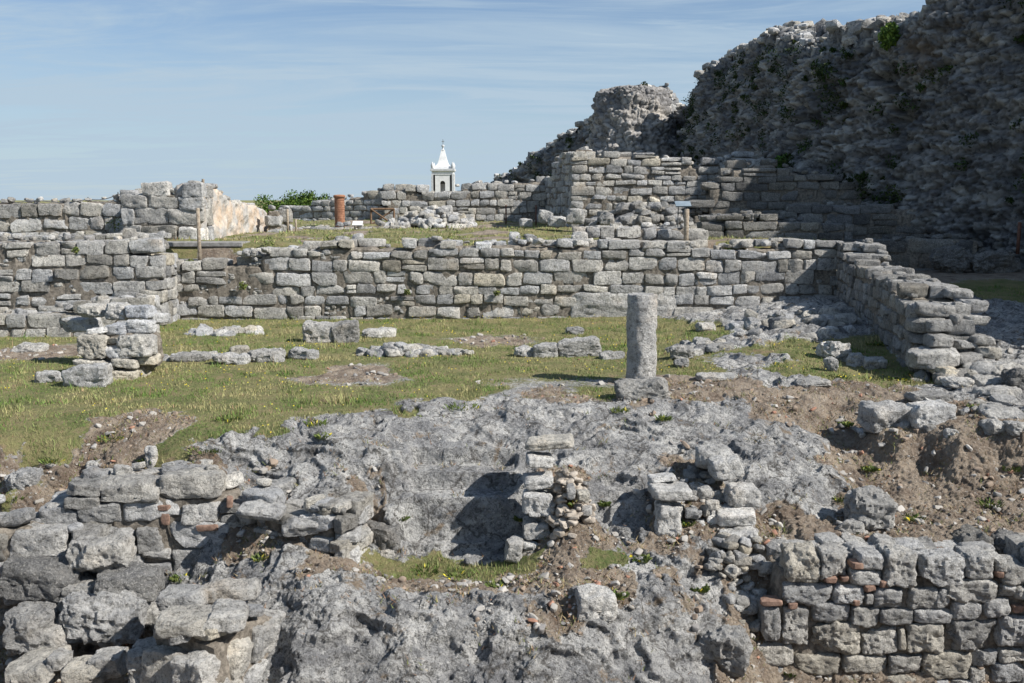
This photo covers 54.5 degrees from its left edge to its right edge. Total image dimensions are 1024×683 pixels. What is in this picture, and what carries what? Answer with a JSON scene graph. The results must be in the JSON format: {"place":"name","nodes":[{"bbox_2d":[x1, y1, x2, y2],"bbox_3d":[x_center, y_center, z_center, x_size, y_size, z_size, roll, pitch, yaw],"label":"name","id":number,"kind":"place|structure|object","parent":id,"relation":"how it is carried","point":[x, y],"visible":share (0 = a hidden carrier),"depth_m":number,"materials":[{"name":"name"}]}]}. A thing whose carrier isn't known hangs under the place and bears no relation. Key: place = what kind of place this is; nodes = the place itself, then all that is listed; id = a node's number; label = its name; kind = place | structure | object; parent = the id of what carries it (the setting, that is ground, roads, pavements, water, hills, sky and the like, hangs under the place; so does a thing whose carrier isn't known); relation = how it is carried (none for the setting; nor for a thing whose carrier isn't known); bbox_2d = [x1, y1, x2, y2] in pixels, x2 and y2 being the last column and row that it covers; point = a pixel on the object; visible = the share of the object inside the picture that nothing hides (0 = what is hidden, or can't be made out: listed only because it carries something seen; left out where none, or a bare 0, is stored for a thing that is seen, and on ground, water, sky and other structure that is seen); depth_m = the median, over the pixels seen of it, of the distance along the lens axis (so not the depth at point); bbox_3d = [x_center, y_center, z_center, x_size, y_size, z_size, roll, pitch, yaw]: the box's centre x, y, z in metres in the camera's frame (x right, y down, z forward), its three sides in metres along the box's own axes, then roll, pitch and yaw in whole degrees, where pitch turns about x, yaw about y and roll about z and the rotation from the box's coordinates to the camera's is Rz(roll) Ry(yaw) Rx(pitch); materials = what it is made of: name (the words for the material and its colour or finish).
{"place":"outdoors","nodes":[
{"label":"outdoors","id":0,"kind":"place"},
{"bbox_2d":[0,0,925,199],"label":"sky","id":1,"kind":"structure","parent":0,"point":[99,98],"materials":[{"name":"blue"}]},
{"bbox_2d":[0,200,1023,682],"bbox_3d":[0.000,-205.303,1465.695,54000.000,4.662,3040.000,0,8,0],"label":"ground","id":2,"kind":"structure","parent":0,"point":[990,452],"depth_m":13.63,"materials":[{"name":"green plant"}]},
{"bbox_2d":[4,467,43,490],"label":"boulder","id":3,"kind":"object","parent":2,"relation":"on","point":[21,478],"visible":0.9,"depth_m":12.16,"materials":[{"name":"stone"}]},
{"bbox_2d":[10,342,48,352],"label":"loose stone","id":4,"kind":"object","parent":2,"relation":"on","point":[23,347],"visible":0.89,"depth_m":19.50,"materials":[{"name":"stone"}]},
{"bbox_2d":[2,600,58,655],"bbox_3d":[-5.076,3.052,10.520,0.512,0.527,0.628,-1,8,-10],"label":"boulder","id":5,"kind":"object","parent":2,"relation":"on","point":[26,623],"visible":0.82,"depth_m":10.28,"materials":[{"name":"stone"}]},
{"bbox_2d":[0,553,93,602],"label":"boulder","id":6,"kind":"object","parent":5,"relation":"on","point":[39,577],"visible":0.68,"depth_m":10.68,"materials":[{"name":"stone"}]},
{"bbox_2d":[44,617,67,647],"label":"boulder","id":7,"kind":"object","parent":5,"relation":"on","point":[54,635],"visible":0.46,"depth_m":10.35,"materials":[{"name":"stone"}]},
{"bbox_2d":[4,645,71,682],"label":"boulder","id":8,"kind":"object","parent":2,"relation":"on","point":[28,667],"visible":0.79,"depth_m":9.88,"materials":[{"name":"stone"}]},
{"bbox_2d":[46,647,72,672],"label":"boulder","id":9,"kind":"object","parent":8,"relation":"on","point":[59,659],"visible":0.85,"depth_m":9.89,"materials":[{"name":"stone"}]},
{"bbox_2d":[34,370,62,382],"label":"loose stone","id":10,"kind":"object","parent":2,"relation":"on","point":[44,376],"visible":0.75,"depth_m":16.05,"materials":[{"name":"stone"}]},
{"bbox_2d":[0,494,137,651],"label":"ruined wall","id":11,"kind":"structure","parent":2,"relation":"on","point":[25,531],"depth_m":11.09,"materials":[{"name":"stone"}]},
{"bbox_2d":[0,188,141,234],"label":"garden wall","id":12,"kind":"structure","parent":2,"relation":"on","point":[67,216],"depth_m":28.30,"materials":[{"name":"stone"}]},
{"bbox_2d":[0,292,160,336],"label":"footing wall","id":13,"kind":"structure","parent":2,"relation":"on","point":[17,321],"depth_m":21.57,"materials":[{"name":"stone"}]},
{"bbox_2d":[60,655,106,682],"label":"boulder","id":14,"kind":"object","parent":2,"relation":"on","point":[78,669],"visible":0.84,"depth_m":9.72,"materials":[{"name":"stone"}]},
{"bbox_2d":[88,646,128,678],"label":"boulder","id":15,"kind":"object","parent":14,"relation":"on","point":[109,662],"visible":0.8,"depth_m":9.86,"materials":[{"name":"stone"}]},
{"bbox_2d":[0,230,171,240],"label":"terrace footing","id":16,"kind":"object","parent":2,"relation":"on","point":[101,236],"visible":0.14,"depth_m":26.39,"materials":[{"name":"stone"}]},
{"bbox_2d":[61,362,113,387],"bbox_3d":[-6.761,0.552,15.878,0.711,0.418,0.505,0,8,0],"label":"stone block","id":17,"kind":"object","parent":2,"relation":"on","point":[92,375],"depth_m":15.67,"materials":[{"name":"stone"}]},
{"bbox_2d":[0,228,179,325],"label":"projecting wall","id":18,"kind":"structure","parent":2,"relation":"on","point":[45,272],"depth_m":23.13,"materials":[{"name":"stone"}]},
{"bbox_2d":[58,578,154,646],"bbox_3d":[-4.358,2.927,10.765,0.929,0.622,0.795,0,8,0],"label":"boulder","id":19,"kind":"object","parent":2,"relation":"on","point":[104,619],"visible":0.76,"depth_m":10.45,"materials":[{"name":"stone"}]},
{"bbox_2d":[57,573,94,612],"bbox_3d":[-4.694,2.761,10.896,0.536,0.366,0.533,0,8,0],"label":"boulder","id":20,"kind":"object","parent":19,"relation":"on","point":[88,587],"visible":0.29,"depth_m":10.70,"materials":[{"name":"stone"}]},
{"bbox_2d":[94,561,164,601],"bbox_3d":[-4.171,2.628,10.882,0.682,0.366,0.537,-2,8,-12],"label":"boulder","id":21,"kind":"object","parent":19,"relation":"on","point":[143,580],"visible":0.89,"depth_m":10.72,"materials":[{"name":"stone"}]},
{"bbox_2d":[65,533,136,572],"bbox_3d":[-4.545,2.348,10.996,0.674,0.394,0.506,0,8,0],"label":"boulder","id":22,"kind":"object","parent":21,"relation":"on","point":[100,554],"visible":0.99,"depth_m":10.83,"materials":[{"name":"stone"}]},
{"bbox_2d":[61,302,170,379],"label":"ruined pier","id":23,"kind":"structure","parent":2,"relation":"on","point":[131,348],"depth_m":16.56,"materials":[{"name":"stone"}]},
{"bbox_2d":[126,636,155,682],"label":"boulder","id":24,"kind":"object","parent":2,"relation":"on","point":[134,658],"visible":0.41,"depth_m":9.49,"materials":[{"name":"stone"}]},
{"bbox_2d":[38,459,249,575],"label":"ruined wall","id":25,"kind":"structure","parent":2,"relation":"on","point":[177,513],"depth_m":11.61,"materials":[{"name":"stone"}]},
{"bbox_2d":[120,181,214,239],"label":"house wall","id":26,"kind":"structure","parent":2,"relation":"on","point":[155,207],"depth_m":27.27,"materials":[{"name":"stone"}]},
{"bbox_2d":[163,350,217,360],"bbox_3d":[-6.117,0.303,18.675,1.149,0.222,0.920,0,8,0],"label":"rubble patch","id":27,"kind":"object","parent":2,"relation":"on","point":[166,357],"visible":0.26,"depth_m":18.68,"materials":[{"name":"stone"}]},
{"bbox_2d":[169,351,210,361],"bbox_3d":[-5.938,0.297,18.364,0.757,0.222,0.402,0,8,0],"label":"stone slab","id":28,"kind":"object","parent":27,"relation":"on","point":[198,356],"depth_m":18.21,"materials":[{"name":"stone"}]},
{"bbox_2d":[139,577,285,682],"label":"ruined wall","id":29,"kind":"structure","parent":2,"relation":"on","point":[230,633],"depth_m":9.49,"materials":[{"name":"stone"}]},
{"bbox_2d":[175,180,267,239],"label":"plastered wall","id":30,"kind":"structure","parent":2,"relation":"on","point":[231,217],"depth_m":30.20,"materials":[{"name":"paint"}]},
{"bbox_2d":[183,323,263,336],"bbox_3d":[-6.387,-0.207,22.233,1.788,0.456,1.162,0,8,0],"label":"rubble patch","id":31,"kind":"object","parent":2,"relation":"on","point":[205,329],"visible":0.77,"depth_m":21.98,"materials":[{"name":"stone"}]},
{"bbox_2d":[212,352,250,364],"bbox_3d":[-5.087,0.321,18.080,0.673,0.254,0.424,0,8,0],"label":"stone slab","id":32,"kind":"object","parent":2,"relation":"on","point":[234,358],"depth_m":17.93,"materials":[{"name":"stone"}]},
{"bbox_2d":[247,347,285,362],"bbox_3d":[-4.529,0.284,18.333,0.701,0.324,0.462,0,8,0],"label":"stone slab","id":33,"kind":"object","parent":2,"relation":"on","point":[263,355],"depth_m":18.16,"materials":[{"name":"stone"}]},
{"bbox_2d":[264,205,282,232],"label":"stone pier","id":34,"kind":"structure","parent":2,"relation":"on","point":[273,220],"depth_m":33.29,"materials":[{"name":"stone"}]},
{"bbox_2d":[288,347,318,359],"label":"loose stone","id":35,"kind":"object","parent":2,"relation":"on","point":[303,353],"visible":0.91,"depth_m":18.52,"materials":[{"name":"stone"}]},
{"bbox_2d":[235,477,373,558],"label":"rubble bank","id":36,"kind":"structure","parent":2,"relation":"on","point":[318,521],"depth_m":11.37,"materials":[{"name":"stone"}]},
{"bbox_2d":[302,320,333,342],"bbox_3d":[-4.045,-0.182,20.886,0.693,0.534,0.481,0,8,0],"label":"stone block","id":37,"kind":"object","parent":2,"relation":"on","point":[316,331],"depth_m":20.70,"materials":[{"name":"stone"}]},
{"bbox_2d":[276,187,386,220],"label":"distant wall","id":38,"kind":"structure","parent":2,"relation":"on","point":[357,208],"depth_m":44.27,"materials":[{"name":"stone"}]},
{"bbox_2d":[333,195,344,226],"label":"brick column","id":39,"kind":"structure","parent":2,"relation":"on","point":[339,204],"depth_m":36.53,"materials":[{"name":"brick"}]},
{"bbox_2d":[331,320,359,342],"bbox_3d":[-3.496,-0.186,20.887,0.613,0.536,0.446,-1,8,-5],"label":"stone block","id":40,"kind":"object","parent":2,"relation":"on","point":[346,331],"depth_m":20.70,"materials":[{"name":"stone"}]},
{"bbox_2d":[293,220,406,229],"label":"terrace kerb wall","id":41,"kind":"structure","parent":2,"relation":"on","point":[379,223],"depth_m":35.94,"materials":[{"name":"stone"}]},
{"bbox_2d":[361,327,396,337],"bbox_3d":[-2.898,-0.179,21.638,0.768,0.260,0.470,0,8,0],"label":"stone slab","id":42,"kind":"object","parent":2,"relation":"on","point":[380,332],"depth_m":21.46,"materials":[{"name":"stone"}]},
{"bbox_2d":[356,341,451,356],"bbox_3d":[-2.058,0.189,19.099,1.908,0.392,0.830,0,8,0],"label":"rubble patch","id":43,"kind":"object","parent":2,"relation":"on","point":[394,349],"visible":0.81,"depth_m":18.90,"materials":[{"name":"stone"}]},
{"bbox_2d":[385,205,476,228],"bbox_3d":[-3.102,-4.641,37.733,3.603,1.079,2.716,0,8,0],"label":"rubble mound","id":44,"kind":"object","parent":2,"relation":"on","point":[434,216],"visible":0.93,"depth_m":37.08,"materials":[{"name":"stone"}]},
{"bbox_2d":[430,141,455,191],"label":"church tower","id":45,"kind":"structure","parent":2,"relation":"on","point":[443,175],"depth_m":197.47,"materials":[{"name":"white paint"}]},
{"bbox_2d":[382,176,545,221],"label":"back wall","id":46,"kind":"structure","parent":2,"relation":"on","point":[479,200],"depth_m":43.09,"materials":[{"name":"stone"}]},
{"bbox_2d":[173,236,842,319],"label":"retaining wall","id":47,"kind":"structure","parent":2,"relation":"on","point":[438,277],"depth_m":24.45,"materials":[{"name":"stone"}]},
{"bbox_2d":[168,241,249,260],"bbox_3d":[-7.946,-2.207,25.468,2.212,0.678,1.150,0,8,0],"label":"concrete channel","id":48,"kind":"object","parent":47,"relation":"on","point":[207,243],"visible":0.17,"depth_m":25.21,"materials":[{"name":"grey concrete"}]},
{"bbox_2d":[572,221,708,247],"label":"wall","id":49,"kind":"structure","parent":47,"relation":"on","point":[650,231],"depth_m":25.12,"materials":[{"name":"stone"}]},
{"bbox_2d":[0,328,1023,682],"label":"pebbles","id":50,"kind":"object","parent":2,"relation":"on","point":[532,618],"visible":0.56,"depth_m":11.97,"materials":[{"name":"grey stone"}]},
{"bbox_2d":[0,358,1023,682],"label":"dry weeds","id":51,"kind":"object","parent":2,"relation":"on","point":[584,480],"visible":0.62,"depth_m":12.40,"materials":[{"name":"green plant"}]},
{"bbox_2d":[533,342,558,357],"bbox_3d":[0.647,0.187,18.896,0.509,0.349,0.399,0,8,0],"label":"stone block","id":52,"kind":"object","parent":2,"relation":"on","point":[544,349],"depth_m":18.73,"materials":[{"name":"stone"}]},
{"bbox_2d":[537,468,595,539],"bbox_3d":[0.669,1.875,11.731,0.708,0.742,0.932,-3,9,-23],"label":"rubble heap","id":53,"kind":"object","parent":2,"relation":"on","point":[563,478],"visible":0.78,"depth_m":11.54,"materials":[{"name":"beige stone"}]},
{"bbox_2d":[544,146,594,225],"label":"side wall","id":54,"kind":"structure","parent":2,"relation":"on","point":[557,191],"depth_m":38.46,"materials":[{"name":"stone"}]},
{"bbox_2d":[566,208,584,224],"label":"loose stone","id":55,"kind":"object","parent":2,"relation":"on","point":[575,216],"visible":1,"depth_m":32.30,"materials":[{"name":"stone"}]},
{"bbox_2d":[557,336,601,356],"bbox_3d":[1.280,0.126,18.946,0.876,0.469,0.410,0,8,0],"label":"stone block","id":56,"kind":"object","parent":2,"relation":"on","point":[579,346],"depth_m":18.78,"materials":[{"name":"stone"}]},
{"bbox_2d":[139,295,1023,682],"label":"bedrock","id":57,"kind":"structure","parent":2,"relation":"in","point":[351,625],"depth_m":12.20,"materials":[{"name":"grey stone"}]},
{"bbox_2d":[335,524,361,565],"bbox_3d":[-1.958,2.338,11.555,0.464,0.418,0.560,0,8,0],"label":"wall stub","id":58,"kind":"object","parent":57,"relation":"on","point":[353,535],"depth_m":11.31,"materials":[{"name":"stone"}]},
{"bbox_2d":[366,520,400,552],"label":"boulder","id":59,"kind":"object","parent":57,"relation":"on","point":[386,536],"visible":0.69,"depth_m":11.80,"materials":[{"name":"stone"}]},
{"bbox_2d":[504,433,591,562],"bbox_3d":[0.420,1.825,11.859,1.024,1.341,1.024,0,8,0],"label":"wall stub","id":60,"kind":"object","parent":57,"relation":"on","point":[537,499],"depth_m":11.60,"materials":[{"name":"stone"}]},
{"bbox_2d":[575,583,617,624],"bbox_3d":[0.860,2.724,10.327,0.430,0.345,0.372,-1,8,-6],"label":"stone block","id":61,"kind":"object","parent":57,"relation":"on","point":[592,599],"depth_m":10.17,"materials":[{"name":"stone"}]},
{"bbox_2d":[647,472,698,536],"bbox_3d":[1.925,1.974,11.747,0.629,0.759,0.698,0,8,0],"label":"wall stub","id":62,"kind":"object","parent":57,"relation":"on","point":[668,491],"depth_m":11.50,"materials":[{"name":"stone"}]},
{"bbox_2d":[696,624,753,677],"bbox_3d":[2.203,3.260,10.458,0.650,0.587,0.444,2,8,15],"label":"boulder","id":63,"kind":"object","parent":57,"relation":"on","point":[728,648],"visible":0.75,"depth_m":10.30,"materials":[{"name":"stone"}]},
{"bbox_2d":[695,443,761,545],"bbox_3d":[2.528,1.944,11.919,0.855,1.209,1.360,0,8,0],"label":"wall stub","id":64,"kind":"object","parent":57,"relation":"on","point":[721,462],"depth_m":11.66,"materials":[{"name":"stone"}]},
{"bbox_2d":[695,306,864,340],"bbox_3d":[5.581,-0.290,20.696,3.194,0.706,3.858,0,8,0],"label":"rubble patch","id":65,"kind":"object","parent":57,"relation":"on","point":[777,320],"visible":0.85,"depth_m":20.14,"materials":[{"name":"stone"}]},
{"bbox_2d":[794,376,830,387],"bbox_3d":[4.591,0.629,15.191,0.526,0.162,0.344,0,8,0],"label":"stone slab","id":66,"kind":"object","parent":57,"relation":"on","point":[806,382],"depth_m":15.08,"materials":[{"name":"stone"}]},
{"bbox_2d":[904,389,953,401],"bbox_3d":[6.036,0.804,14.405,0.696,0.201,0.369,0,8,0],"label":"stone slab","id":67,"kind":"object","parent":57,"relation":"on","point":[918,395],"depth_m":14.26,"materials":[{"name":"stone"}]},
{"bbox_2d":[939,376,974,387],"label":"loose stone","id":68,"kind":"object","parent":57,"relation":"on","point":[952,382],"visible":0.98,"depth_m":14.81,"materials":[{"name":"stone"}]},
{"bbox_2d":[910,359,1023,385],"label":"rubble patch","id":69,"kind":"object","parent":57,"relation":"on","point":[980,366],"visible":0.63,"depth_m":15.32,"materials":[{"name":"stone"}]},
{"bbox_2d":[972,374,1002,386],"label":"loose stone","id":70,"kind":"object","parent":57,"relation":"on","point":[981,380],"visible":0.42,"depth_m":14.85,"materials":[{"name":"stone"}]},
{"bbox_2d":[971,385,1021,396],"bbox_3d":[7.067,0.740,14.483,0.654,0.203,0.433,0,8,0],"label":"stone slab","id":71,"kind":"object","parent":57,"relation":"on","point":[990,390],"depth_m":14.37,"materials":[{"name":"stone"}]},
{"bbox_2d":[1000,367,1023,390],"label":"boulder","id":72,"kind":"object","parent":57,"relation":"on","point":[1013,377],"visible":0.81,"depth_m":14.51,"materials":[{"name":"stone"}]},
{"bbox_2d":[490,83,689,183],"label":"city wall","id":73,"kind":"structure","parent":2,"relation":"on","point":[550,152],"depth_m":59.37,"materials":[{"name":"stone"}]},
{"bbox_2d":[585,84,676,157],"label":"wall stump","id":74,"kind":"object","parent":2,"relation":"on","point":[632,119],"visible":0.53,"depth_m":52.68,"materials":[{"name":"grey stone"}]},
{"bbox_2d":[578,200,696,228],"bbox_3d":[4.442,-4.037,32.937,4.630,1.304,2.486,0,8,0],"label":"rubble mound","id":75,"kind":"object","parent":2,"relation":"on","point":[636,213],"visible":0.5,"depth_m":32.54,"materials":[{"name":"stone"}]},
{"bbox_2d":[614,376,668,400],"bbox_3d":[1.930,0.711,14.792,0.816,0.357,0.497,0,8,0],"label":"flat stone","id":76,"kind":"object","parent":2,"relation":"on","point":[648,387],"visible":0.9,"depth_m":14.60,"materials":[{"name":"stone"}]},
{"bbox_2d":[626,293,657,378],"bbox_3d":[2.087,0.006,16.010,0.500,1.560,0.508,0,8,0],"label":"column shaft","id":77,"kind":"object","parent":2,"relation":"on","point":[641,322],"visible":0.88,"depth_m":15.81,"materials":[{"name":"stone"}]},
{"bbox_2d":[569,151,770,226],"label":"wall","id":78,"kind":"structure","parent":2,"relation":"on","point":[615,178],"depth_m":35.56,"materials":[{"name":"stone"}]},
{"bbox_2d":[669,344,693,358],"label":"loose stone","id":79,"kind":"object","parent":2,"relation":"on","point":[680,351],"visible":0.88,"depth_m":17.92,"materials":[{"name":"stone"}]},
{"bbox_2d":[664,338,734,355],"bbox_3d":[3.525,0.160,18.767,1.235,0.400,1.146,0,8,0],"label":"rubble patch","id":80,"kind":"object","parent":2,"relation":"on","point":[720,344],"visible":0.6,"depth_m":18.34,"materials":[{"name":"stone"}]},
{"bbox_2d":[676,465,727,511],"bbox_3d":[2.328,1.830,12.129,0.865,0.467,0.920,0,8,0],"label":"rubble patch","id":81,"kind":"object","parent":2,"relation":"on","point":[691,473],"visible":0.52,"depth_m":12.19,"materials":[{"name":"stone"}]},
{"bbox_2d":[695,372,737,381],"bbox_3d":[3.314,0.580,16.053,0.703,0.176,0.415,0,8,0],"label":"stone slab","id":82,"kind":"object","parent":2,"relation":"on","point":[704,376],"depth_m":15.94,"materials":[{"name":"stone"}]},
{"bbox_2d":[703,526,772,631],"bbox_3d":[2.574,2.664,11.172,0.784,0.944,0.811,-6,10,-35],"label":"rubble patch","id":83,"kind":"object","parent":2,"relation":"on","point":[741,559],"visible":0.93,"depth_m":11.08,"materials":[{"name":"stone"}]},
{"bbox_2d":[696,210,853,241],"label":"stepped wall","id":84,"kind":"structure","parent":2,"relation":"on","point":[748,224],"depth_m":29.07,"materials":[{"name":"stone"}]},
{"bbox_2d":[684,159,866,223],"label":"stepped wall","id":85,"kind":"structure","parent":2,"relation":"on","point":[764,185],"depth_m":33.16,"materials":[{"name":"stone"}]},
{"bbox_2d":[815,341,851,361],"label":"loose stone","id":86,"kind":"object","parent":2,"relation":"on","point":[839,350],"visible":0.82,"depth_m":17.12,"materials":[{"name":"stone"}]},
{"bbox_2d":[738,202,929,239],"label":"stepped wall","id":87,"kind":"structure","parent":2,"relation":"on","point":[875,220],"depth_m":31.06,"materials":[{"name":"stone"}]},
{"bbox_2d":[674,0,1023,268],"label":"city wall","id":88,"kind":"structure","parent":2,"relation":"on","point":[980,90],"depth_m":31.44,"materials":[{"name":"stone"}]},
{"bbox_2d":[494,0,1023,205],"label":"creeping plants","id":89,"kind":"object","parent":88,"relation":"on","point":[819,72],"visible":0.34,"depth_m":34.89,"materials":[{"name":"green plant"}]},
{"bbox_2d":[877,21,901,51],"bbox_3d":[12.036,-9.745,31.756,0.742,0.965,0.739,0,8,0],"label":"shrub","id":90,"kind":"object","parent":88,"relation":"on","point":[887,38],"visible":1,"depth_m":31.61,"materials":[{"name":"green plant"}]},
{"bbox_2d":[836,517,865,534],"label":"loose stone","id":91,"kind":"object","parent":2,"relation":"on","point":[853,525],"visible":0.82,"depth_m":11.54,"materials":[{"name":"stone"}]},
{"bbox_2d":[843,485,898,529],"bbox_3d":[4.240,1.976,11.774,0.621,0.560,0.494,0,8,0],"label":"boulder","id":92,"kind":"object","parent":2,"relation":"on","point":[872,507],"visible":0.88,"depth_m":11.61,"materials":[{"name":"stone"}]},
{"bbox_2d":[862,356,887,370],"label":"loose stone","id":93,"kind":"object","parent":2,"relation":"on","point":[874,362],"visible":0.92,"depth_m":16.45,"materials":[{"name":"stone"}]},
{"bbox_2d":[856,400,912,433],"bbox_3d":[5.160,1.039,13.724,0.725,0.433,0.482,-3,8,-17],"label":"stone block","id":94,"kind":"object","parent":2,"relation":"on","point":[875,417],"depth_m":13.55,"materials":[{"name":"stone"}]},
{"bbox_2d":[756,532,1023,682],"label":"dry stone wall","id":95,"kind":"structure","parent":2,"relation":"on","point":[876,603],"depth_m":10.71,"materials":[{"name":"stone"}]},
{"bbox_2d":[835,238,1001,371],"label":"cross wall","id":96,"kind":"structure","parent":2,"relation":"on","point":[918,322],"depth_m":16.95,"materials":[{"name":"stone"}]},
{"bbox_2d":[852,233,985,270],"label":"stepped wall","id":97,"kind":"structure","parent":2,"relation":"on","point":[914,253],"depth_m":28.48,"materials":[{"name":"stone"}]},
{"bbox_2d":[849,397,1001,437],"bbox_3d":[5.802,1.070,13.871,2.032,0.560,0.958,0,8,0],"label":"rubble patch","id":98,"kind":"object","parent":2,"relation":"on","point":[905,424],"visible":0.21,"depth_m":13.59,"materials":[{"name":"stone"}]},
{"bbox_2d":[906,399,956,428],"bbox_3d":[5.696,0.996,13.589,0.598,0.360,0.452,0,8,0],"label":"stone block","id":99,"kind":"object","parent":2,"relation":"on","point":[935,412],"depth_m":13.39,"materials":[{"name":"stone"}]},
{"bbox_2d":[929,245,972,272],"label":"boulder","id":100,"kind":"object","parent":2,"relation":"on","point":[953,259],"visible":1,"depth_m":27.26,"materials":[{"name":"stone"}]},
{"bbox_2d":[950,524,994,545],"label":"boulder","id":101,"kind":"object","parent":2,"relation":"on","point":[966,532],"visible":0.48,"depth_m":11.29,"materials":[{"name":"stone"}]},
{"bbox_2d":[978,418,1005,434],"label":"loose stone","id":102,"kind":"object","parent":2,"relation":"on","point":[989,426],"visible":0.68,"depth_m":13.00,"materials":[{"name":"stone"}]},
{"bbox_2d":[970,249,1021,273],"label":"boulder","id":103,"kind":"object","parent":2,"relation":"on","point":[997,261],"visible":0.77,"depth_m":27.09,"materials":[{"name":"stone"}]},
{"bbox_2d":[978,404,1023,419],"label":"stone slab","id":104,"kind":"object","parent":2,"relation":"on","point":[990,411],"depth_m":13.30,"materials":[{"name":"stone"}]},
{"bbox_2d":[1002,420,1023,436],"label":"loose stone","id":105,"kind":"object","parent":2,"relation":"on","point":[1014,428],"visible":0.97,"depth_m":12.88,"materials":[{"name":"stone"}]},
{"bbox_2d":[0,219,1023,583],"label":"grass","id":106,"kind":"structure","parent":0,"point":[346,401],"depth_m":17.02,"materials":[{"name":"green plant"}]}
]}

